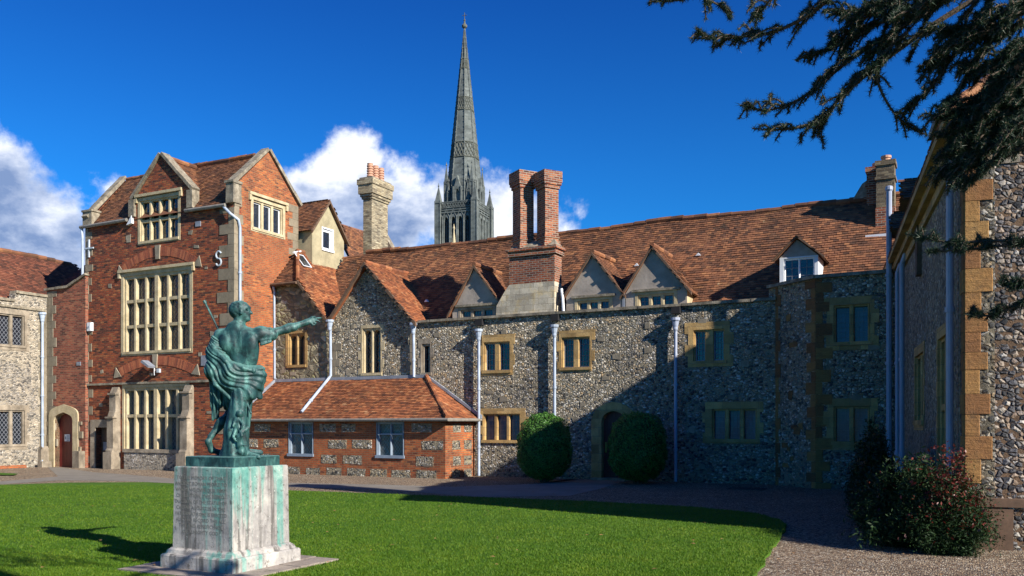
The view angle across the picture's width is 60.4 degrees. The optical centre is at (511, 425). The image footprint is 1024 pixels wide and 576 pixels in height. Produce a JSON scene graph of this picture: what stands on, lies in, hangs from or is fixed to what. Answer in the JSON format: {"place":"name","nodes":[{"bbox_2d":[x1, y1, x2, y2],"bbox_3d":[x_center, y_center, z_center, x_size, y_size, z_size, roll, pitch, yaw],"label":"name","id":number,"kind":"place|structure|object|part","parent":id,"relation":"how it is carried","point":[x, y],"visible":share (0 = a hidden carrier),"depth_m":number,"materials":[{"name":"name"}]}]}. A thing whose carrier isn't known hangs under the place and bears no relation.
{"place":"outdoors","nodes":[
{"label":"outdoors","id":0,"kind":"place"},
{"bbox_2d":[0,473,17,474],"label":"lawn beyond path","id":1,"kind":"structure","parent":0,"point":[8,473],"depth_m":32.43,"materials":[{"name":"green plant"}]},
{"bbox_2d":[0,467,625,496],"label":"path","id":2,"kind":"structure","parent":0,"point":[568,487],"depth_m":25.94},
{"bbox_2d":[341,224,394,255],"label":"tiled range","id":3,"kind":"structure","parent":0,"point":[354,238],"depth_m":43.02,"materials":[{"name":"ceramic"}]},
{"bbox_2d":[0,482,786,575],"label":"lawn","id":4,"kind":"structure","parent":0,"point":[134,484],"depth_m":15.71,"materials":[{"name":"green plant"}]},
{"bbox_2d":[118,555,338,575],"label":"paving slabs","id":5,"kind":"structure","parent":4,"relation":"on","point":[156,568],"depth_m":10.64,"materials":[{"name":"stone"}]},
{"bbox_2d":[161,465,300,573],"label":"statue plinth","id":6,"kind":"structure","parent":5,"relation":"on","point":[230,520],"depth_m":10.72,"materials":[{"name":"white stone"}]},
{"bbox_2d":[186,300,320,467],"bbox_3d":[-3.275,-0.551,11.184,1.246,2.108,1.168,0,0,27],"label":"roman emperor statue","id":7,"kind":"object","parent":6,"relation":"on","point":[235,374],"visible":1,"depth_m":10.98,"materials":[{"name":"green metal"}]},
{"bbox_2d":[434,13,493,243],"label":"cathedral spire tower","id":8,"kind":"structure","parent":0,"point":[465,211],"depth_m":254.53,"materials":[{"name":"stone"}]},
{"bbox_2d":[0,467,1023,575],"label":"gravel","id":9,"kind":"structure","parent":0,"point":[811,544],"depth_m":18.88,"materials":[{"name":"grey gravel"}]},
{"bbox_2d":[0,248,79,468],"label":"pale flint wing","id":10,"kind":"structure","parent":9,"relation":"on","point":[26,279],"depth_m":37.89,"materials":[{"name":"beige stone"}]},
{"bbox_2d":[0,308,29,351],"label":"window","id":11,"kind":"structure","parent":10,"relation":"in","point":[14,330],"depth_m":37.35,"materials":[{"name":"grey stone"}]},
{"bbox_2d":[0,405,29,449],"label":"window","id":12,"kind":"structure","parent":10,"relation":"in","point":[14,424],"depth_m":37.35,"materials":[{"name":"grey stone"}]},
{"bbox_2d":[38,461,51,467],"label":"stone block","id":13,"kind":"structure","parent":9,"relation":"on","point":[41,464],"depth_m":37.87,"materials":[{"name":"grey stone"}]},
{"bbox_2d":[38,265,88,467],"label":"brick link building","id":14,"kind":"structure","parent":9,"relation":"on","point":[67,380],"depth_m":38.04,"materials":[{"name":"red brick"}]},
{"bbox_2d":[60,414,71,466],"bbox_3d":[-19.280,0.751,38.271,1.224,2.657,0.115,0,0,27],"label":"door","id":15,"kind":"structure","parent":14,"relation":"in","point":[65,420],"depth_m":38.35,"materials":[{"name":"red paint"}]},
{"bbox_2d":[79,148,302,470],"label":"red brick house","id":16,"kind":"structure","parent":9,"relation":"on","point":[172,244],"depth_m":35.66,"materials":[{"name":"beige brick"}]},
{"bbox_2d":[102,427,106,467],"bbox_3d":[-17.174,0.990,37.389,0.824,1.820,0.100,0,0,27],"label":"door","id":17,"kind":"structure","parent":16,"relation":"in","point":[104,430],"depth_m":37.50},
{"bbox_2d":[117,262,194,355],"bbox_3d":[-14.397,-4.665,35.779,4.360,3.570,0.380,0,0,27],"label":"window","id":18,"kind":"structure","parent":16,"relation":"in","point":[157,301],"depth_m":35.74,"materials":[{"name":"beige stone"}]},
{"bbox_2d":[122,383,189,449],"bbox_3d":[-14.421,-0.290,35.852,3.870,2.780,0.390,0,0,27],"label":"window","id":19,"kind":"structure","parent":16,"relation":"in","point":[150,412],"depth_m":36.02,"materials":[{"name":"beige stone"}]},
{"bbox_2d":[134,187,182,245],"bbox_3d":[-14.258,-8.435,35.689,2.671,2.070,0.350,0,0,27],"label":"window","id":20,"kind":"structure","parent":16,"relation":"in","point":[166,227],"depth_m":35.70,"materials":[{"name":"beige stone"}]},
{"bbox_2d":[248,191,288,238],"bbox_3d":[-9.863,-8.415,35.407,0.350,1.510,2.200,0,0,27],"label":"window","id":21,"kind":"structure","parent":16,"relation":"in","point":[267,217],"depth_m":35.47,"materials":[{"name":"beige stone"}]},
{"bbox_2d":[270,199,427,421],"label":"gabled flint house","id":22,"kind":"structure","parent":9,"relation":"on","point":[366,325],"depth_m":34.59,"materials":[{"name":"stone"}]},
{"bbox_2d":[286,330,306,367],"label":"window","id":23,"kind":"structure","parent":22,"relation":"in","point":[296,342],"depth_m":35.40,"materials":[{"name":"stone"}]},
{"bbox_2d":[322,227,333,252],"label":"window","id":24,"kind":"structure","parent":22,"relation":"in","point":[327,234],"depth_m":37.97,"materials":[{"name":"white paint"}]},
{"bbox_2d":[358,324,384,376],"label":"window","id":25,"kind":"structure","parent":22,"relation":"in","point":[370,338],"depth_m":33.74,"materials":[{"name":"beige stone"}]},
{"bbox_2d":[249,374,481,478],"bbox_3d":[-5.879,0.085,32.564,9.692,4.030,2.374,0,0,27],"label":"brick and flint lean to","id":26,"kind":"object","parent":9,"relation":"on","point":[337,426],"visible":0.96,"depth_m":31.66,"materials":[{"name":"red brick"}]},
{"bbox_2d":[287,422,313,456],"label":"window","id":27,"kind":"structure","parent":26,"relation":"in","point":[300,434],"depth_m":32.68,"materials":[{"name":"blue paint"}]},
{"bbox_2d":[375,422,404,458],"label":"window","id":28,"kind":"structure","parent":26,"relation":"in","point":[389,435],"depth_m":30.84,"materials":[{"name":"blue paint"}]},
{"bbox_2d":[515,412,572,481],"bbox_3d":[1.041,0.668,28.014,1.797,2.333,1.810,0,0,27],"label":"clipped bush","id":29,"kind":"object","parent":9,"relation":"on","point":[545,448],"visible":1,"depth_m":27.46,"materials":[{"name":"green plant"}]},
{"bbox_2d":[335,191,899,484],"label":"long flint range","id":30,"kind":"structure","parent":9,"relation":"on","point":[669,321],"depth_m":29.39,"materials":[{"name":"grey stone"}]},
{"bbox_2d":[357,163,393,253],"bbox_3d":[-6.101,-8.803,39.358,0.862,5.606,1.608,0,0,27],"label":"pale brick chimney","id":31,"kind":"object","parent":30,"relation":"on","point":[375,191],"visible":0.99,"depth_m":38.92,"materials":[{"name":"brick"}]},
{"bbox_2d":[418,338,433,376],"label":"window","id":32,"kind":"structure","parent":30,"relation":"in","point":[425,345],"depth_m":32.54,"materials":[{"name":"grey stone"}]},
{"bbox_2d":[452,225,455,242],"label":"stone pinnacle","id":33,"kind":"object","parent":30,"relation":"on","point":[453,240],"visible":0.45,"depth_m":206.19,"materials":[{"name":"beige stone"}]},
{"bbox_2d":[458,305,495,317],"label":"window","id":34,"kind":"structure","parent":30,"relation":"in","point":[488,310],"depth_m":31.91,"materials":[{"name":"blue glass"}]},
{"bbox_2d":[480,334,514,375],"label":"window","id":35,"kind":"structure","parent":30,"relation":"in","point":[496,351],"depth_m":31.14,"materials":[{"name":"stone"}]},
{"bbox_2d":[480,408,527,442],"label":"window","id":36,"kind":"structure","parent":30,"relation":"in","point":[499,425],"depth_m":31.14,"materials":[{"name":"stone"}]},
{"bbox_2d":[496,169,564,314],"bbox_3d":[0.664,-6.175,31.056,2.402,5.550,1.038,0,0,27],"label":"twin shaft chimney","id":37,"kind":"object","parent":30,"relation":"on","point":[535,277],"visible":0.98,"depth_m":30.64,"materials":[{"name":"brick"}]},
{"bbox_2d":[556,329,594,371],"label":"window","id":38,"kind":"structure","parent":30,"relation":"in","point":[574,347],"depth_m":29.76,"materials":[{"name":"stone"}]},
{"bbox_2d":[575,296,612,309],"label":"window","id":39,"kind":"structure","parent":30,"relation":"in","point":[606,301],"depth_m":29.83,"materials":[{"name":"beige stone"}]},
{"bbox_3d":[3.453,0.710,29.291,0.838,2.379,0.090,0,0,27],"label":"door","id":40,"kind":"part","parent":30,"relation":"part of","materials":[{"name":"black wood"}]},
{"bbox_2d":[635,289,676,305],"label":"window","id":41,"kind":"structure","parent":30,"relation":"in","point":[663,297],"depth_m":28.85,"materials":[{"name":"beige stone"}]},
{"bbox_2d":[685,321,733,366],"bbox_3d":[6.231,-2.556,27.732,1.554,1.404,0.300,0,0,27],"label":"window","id":42,"kind":"structure","parent":30,"relation":"in","point":[708,345],"depth_m":27.68,"materials":[{"name":"stone"}]},
{"bbox_2d":[702,401,763,443],"bbox_3d":[6.888,-0.093,27.394,1.890,1.292,0.300,0,0,27],"label":"window","id":43,"kind":"structure","parent":30,"relation":"in","point":[725,422],"depth_m":27.40,"materials":[{"name":"stone"}]},
{"bbox_2d":[780,255,817,281],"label":"window","id":44,"kind":"structure","parent":30,"relation":"in","point":[791,268],"depth_m":26.95,"materials":[{"name":"white paint"}]},
{"bbox_2d":[853,155,896,237],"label":"joined brick chimneys","id":45,"kind":"object","parent":30,"relation":"on","point":[881,174],"visible":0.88,"depth_m":27.78,"materials":[{"name":"brick"}]},
{"bbox_2d":[607,411,668,483],"bbox_3d":[3.893,0.678,27.241,1.894,2.313,1.895,0,0,27],"label":"clipped bush","id":46,"kind":"object","parent":9,"relation":"on","point":[638,451],"visible":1,"depth_m":26.67,"materials":[{"name":"green plant"}]},
{"bbox_2d":[766,186,895,489],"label":"flint stair block","id":47,"kind":"structure","parent":9,"relation":"on","point":[834,360],"depth_m":24.95,"materials":[{"name":"stone"}]},
{"bbox_2d":[823,398,878,449],"bbox_3d":[9.548,-0.042,24.791,1.482,1.442,0.300,0,0,27],"label":"window","id":48,"kind":"structure","parent":47,"relation":"in","point":[844,420],"depth_m":24.78,"materials":[{"name":"stone"}]},
{"bbox_2d":[824,295,878,350],"bbox_3d":[9.563,-2.870,24.783,1.456,1.492,0.300,0,0,27],"label":"window","id":49,"kind":"structure","parent":47,"relation":"in","point":[853,319],"depth_m":24.75,"materials":[{"name":"stone"}]},
{"bbox_2d":[646,0,1023,324],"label":"cedar tree","id":50,"kind":"object","parent":9,"relation":"on","point":[972,143],"visible":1,"depth_m":4.90,"materials":[{"name":"green plant"}]},
{"bbox_2d":[836,416,920,525],"bbox_3d":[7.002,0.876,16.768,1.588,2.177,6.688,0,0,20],"label":"dark evergreen shrub","id":51,"kind":"object","parent":9,"relation":"on","point":[871,453],"visible":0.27,"depth_m":16.25,"materials":[{"name":"green plant"}]},
{"bbox_2d":[841,446,975,549],"bbox_3d":[6.083,1.128,13.451,2.007,1.666,3.843,0,0,20],"label":"arching green shrub","id":52,"kind":"object","parent":9,"relation":"on","point":[886,499],"visible":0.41,"depth_m":12.99,"materials":[{"name":"green plant"}]},
{"bbox_2d":[884,441,1007,557],"bbox_3d":[6.086,1.067,12.415,1.611,1.728,1.187,0,0,19],"label":"red leaved shrub","id":53,"kind":"object","parent":9,"relation":"on","point":[955,508],"visible":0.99,"depth_m":12.15,"materials":[{"name":"green plant"}]},
{"bbox_2d":[883,64,1023,550],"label":"flint wing","id":54,"kind":"structure","parent":9,"relation":"on","point":[959,380],"depth_m":12.99,"materials":[{"name":"grey stone"}]},
{"bbox_2d":[913,340,924,429],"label":"window","id":55,"kind":"structure","parent":54,"relation":"in","point":[919,352],"depth_m":19.82,"materials":[{"name":"stone"}]},
{"bbox_2d":[928,121,938,140],"bbox_3d":[8.176,-5.010,16.442,0.600,1.320,1.170,0,0,20],"label":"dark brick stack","id":56,"kind":"object","parent":54,"relation":"on","point":[934,126],"visible":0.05,"depth_m":16.45,"materials":[{"name":"brown brick"}]},
{"bbox_2d":[936,322,945,476],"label":"window","id":57,"kind":"structure","parent":54,"relation":"in","point":[941,331],"depth_m":15.90,"materials":[{"name":"stone"}]},
{"bbox_2d":[0,0,1023,267],"label":"sky","id":58,"kind":"structure","parent":0,"point":[638,119],"materials":[{"name":"blue"}]}
]}

